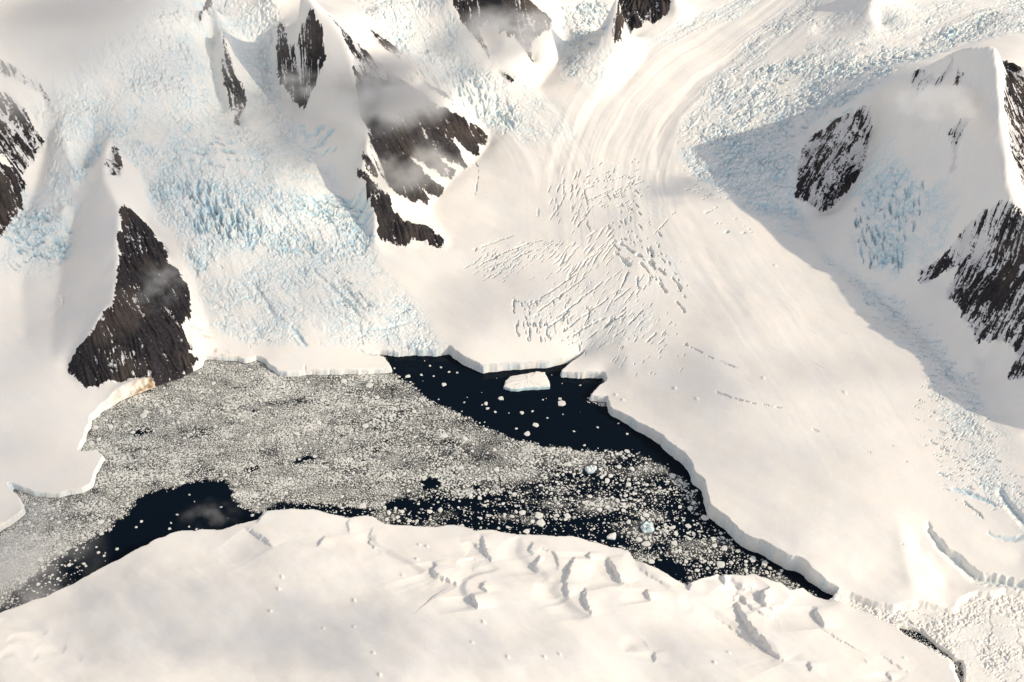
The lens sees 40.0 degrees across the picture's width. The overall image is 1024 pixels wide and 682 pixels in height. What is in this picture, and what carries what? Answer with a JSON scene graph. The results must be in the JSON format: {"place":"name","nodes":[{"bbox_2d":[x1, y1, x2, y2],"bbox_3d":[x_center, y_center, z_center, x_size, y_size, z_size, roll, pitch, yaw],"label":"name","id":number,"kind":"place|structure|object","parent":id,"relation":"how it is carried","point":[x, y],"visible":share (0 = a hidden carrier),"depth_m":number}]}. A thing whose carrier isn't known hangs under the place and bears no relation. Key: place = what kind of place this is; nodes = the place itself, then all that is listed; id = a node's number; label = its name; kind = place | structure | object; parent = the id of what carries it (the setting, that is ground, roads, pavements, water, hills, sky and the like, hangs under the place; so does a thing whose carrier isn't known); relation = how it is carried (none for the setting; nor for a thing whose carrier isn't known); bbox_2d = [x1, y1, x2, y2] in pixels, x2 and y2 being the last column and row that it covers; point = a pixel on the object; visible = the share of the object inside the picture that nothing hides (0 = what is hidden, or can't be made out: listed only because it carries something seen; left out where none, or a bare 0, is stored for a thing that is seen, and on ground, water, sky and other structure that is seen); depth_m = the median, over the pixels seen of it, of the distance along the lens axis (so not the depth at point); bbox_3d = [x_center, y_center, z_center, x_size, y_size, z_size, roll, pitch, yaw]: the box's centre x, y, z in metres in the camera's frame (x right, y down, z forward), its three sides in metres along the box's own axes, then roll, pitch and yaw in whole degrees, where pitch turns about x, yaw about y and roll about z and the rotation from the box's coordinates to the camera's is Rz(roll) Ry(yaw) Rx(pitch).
{"place":"outdoors","nodes":[
{"label":"outdoors","id":0,"kind":"place"},
{"bbox_2d":[0,58,52,243],"bbox_3d":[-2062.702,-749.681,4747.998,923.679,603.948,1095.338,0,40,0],"label":"snow mountain","id":1,"kind":"structure","parent":0,"point":[26,120],"depth_m":4860.21},
{"bbox_2d":[51,132,203,423],"bbox_3d":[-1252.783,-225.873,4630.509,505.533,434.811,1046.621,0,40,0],"label":"snow mountain","id":2,"kind":"structure","parent":0,"point":[123,325],"depth_m":4554.62},
{"bbox_2d":[194,0,249,129],"bbox_3d":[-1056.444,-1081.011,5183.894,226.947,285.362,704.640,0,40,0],"label":"snow mountain","id":3,"kind":"structure","parent":0,"point":[232,86],"depth_m":5090.51},
{"bbox_2d":[271,0,490,251],"bbox_3d":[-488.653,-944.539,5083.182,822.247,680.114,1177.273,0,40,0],"label":"snow mountain","id":4,"kind":"structure","parent":0,"point":[397,153],"depth_m":4958.36},
{"bbox_2d":[0,508,957,681],"bbox_3d":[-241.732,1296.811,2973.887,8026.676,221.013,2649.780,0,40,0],"label":"snow hill","id":5,"kind":"structure","parent":0,"point":[295,595],"depth_m":3671.61},
{"bbox_2d":[0,354,963,681],"bbox_3d":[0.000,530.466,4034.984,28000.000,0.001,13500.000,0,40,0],"label":"sea water","id":6,"kind":"structure","parent":0,"point":[216,504],"depth_m":4196.14},
{"bbox_2d":[359,503,365,508],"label":"ice floe","id":7,"kind":"object","parent":6,"relation":"on","point":[362,505],"visible":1,"depth_m":4092.51},
{"bbox_2d":[440,433,447,437],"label":"ice floe","id":8,"kind":"object","parent":6,"relation":"on","point":[443,435],"visible":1,"depth_m":4317.14},
{"bbox_2d":[0,355,963,681],"bbox_3d":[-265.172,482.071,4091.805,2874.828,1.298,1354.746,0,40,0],"label":"brash ice","id":9,"kind":"structure","parent":6,"relation":"on","point":[268,379],"depth_m":4226.98},
{"bbox_2d":[504,371,549,391],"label":"tabular iceberg","id":10,"kind":"object","parent":6,"relation":"on","point":[536,380],"visible":1,"depth_m":4488.81},
{"bbox_2d":[535,512,542,518],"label":"ice floe","id":11,"kind":"object","parent":6,"relation":"on","point":[538,515],"visible":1,"depth_m":4062.09},
{"bbox_2d":[536,519,544,526],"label":"ice floe","id":12,"kind":"object","parent":6,"relation":"on","point":[540,522],"visible":1,"depth_m":4039.74},
{"bbox_2d":[558,400,565,405],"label":"ice floe","id":13,"kind":"object","parent":6,"relation":"on","point":[561,403],"visible":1,"depth_m":4428.23},
{"bbox_2d":[564,513,570,518],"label":"ice floe","id":14,"kind":"object","parent":6,"relation":"on","point":[567,515],"visible":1,"depth_m":4061.44},
{"bbox_2d":[585,465,596,473],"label":"iceberg","id":15,"kind":"object","parent":6,"relation":"on","point":[590,469],"visible":1,"depth_m":4200.03},
{"bbox_2d":[607,532,615,539],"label":"iceberg","id":16,"kind":"object","parent":6,"relation":"on","point":[611,536],"visible":1,"depth_m":3997.07},
{"bbox_2d":[641,541,650,546],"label":"ice floe","id":17,"kind":"object","parent":6,"relation":"on","point":[646,543],"visible":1,"depth_m":3979.81},
{"bbox_2d":[640,521,653,532],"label":"iceberg","id":18,"kind":"object","parent":6,"relation":"on","point":[646,527],"visible":1,"depth_m":4016.16},
{"bbox_2d":[701,515,708,519],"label":"ice floe","id":19,"kind":"object","parent":6,"relation":"on","point":[704,517],"visible":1,"depth_m":4056.47},
{"bbox_2d":[717,561,724,567],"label":"ice floe","id":20,"kind":"object","parent":6,"relation":"on","point":[720,564],"visible":1,"depth_m":3920.59},
{"bbox_2d":[749,556,755,561],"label":"ice floe","id":21,"kind":"object","parent":6,"relation":"on","point":[752,558],"visible":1,"depth_m":3937.32},
{"bbox_2d":[761,560,767,566],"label":"ice floe","id":22,"kind":"object","parent":6,"relation":"on","point":[764,563],"visible":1,"depth_m":3923.72},
{"bbox_2d":[447,0,554,67],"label":"snow mountain","id":23,"kind":"structure","parent":0,"point":[496,31],"depth_m":5295.69},
{"bbox_2d":[0,0,1023,658],"bbox_3d":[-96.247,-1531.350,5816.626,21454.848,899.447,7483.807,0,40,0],"label":"glacier terrain","id":24,"kind":"structure","parent":0,"point":[634,234],"depth_m":4761.34},
{"bbox_2d":[370,29,401,59],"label":"rock hill","id":25,"kind":"structure","parent":24,"relation":"on","point":[385,44],"depth_m":5111.65},
{"bbox_2d":[420,77,453,100],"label":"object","id":26,"kind":"structure","parent":24,"relation":"on","point":[439,91],"depth_m":5107.85},
{"bbox_2d":[498,69,514,84],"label":"rock hill","id":27,"kind":"structure","parent":24,"relation":"on","point":[507,77],"depth_m":5261.08},
{"bbox_2d":[609,0,674,45],"bbox_3d":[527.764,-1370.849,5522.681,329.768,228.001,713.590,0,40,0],"label":"snow mountain","id":28,"kind":"structure","parent":0,"point":[636,19],"depth_m":5538.01},
{"bbox_2d":[790,46,1023,456],"bbox_3d":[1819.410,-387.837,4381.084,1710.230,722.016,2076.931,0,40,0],"label":"snow mountain","id":29,"kind":"structure","parent":0,"point":[907,191],"depth_m":4484.16},
{"bbox_2d":[830,589,1023,681],"bbox_3d":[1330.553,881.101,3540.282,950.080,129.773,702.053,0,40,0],"label":"rubble ice terrain","id":30,"kind":"structure","parent":0,"point":[980,638],"depth_m":3739.20}
]}

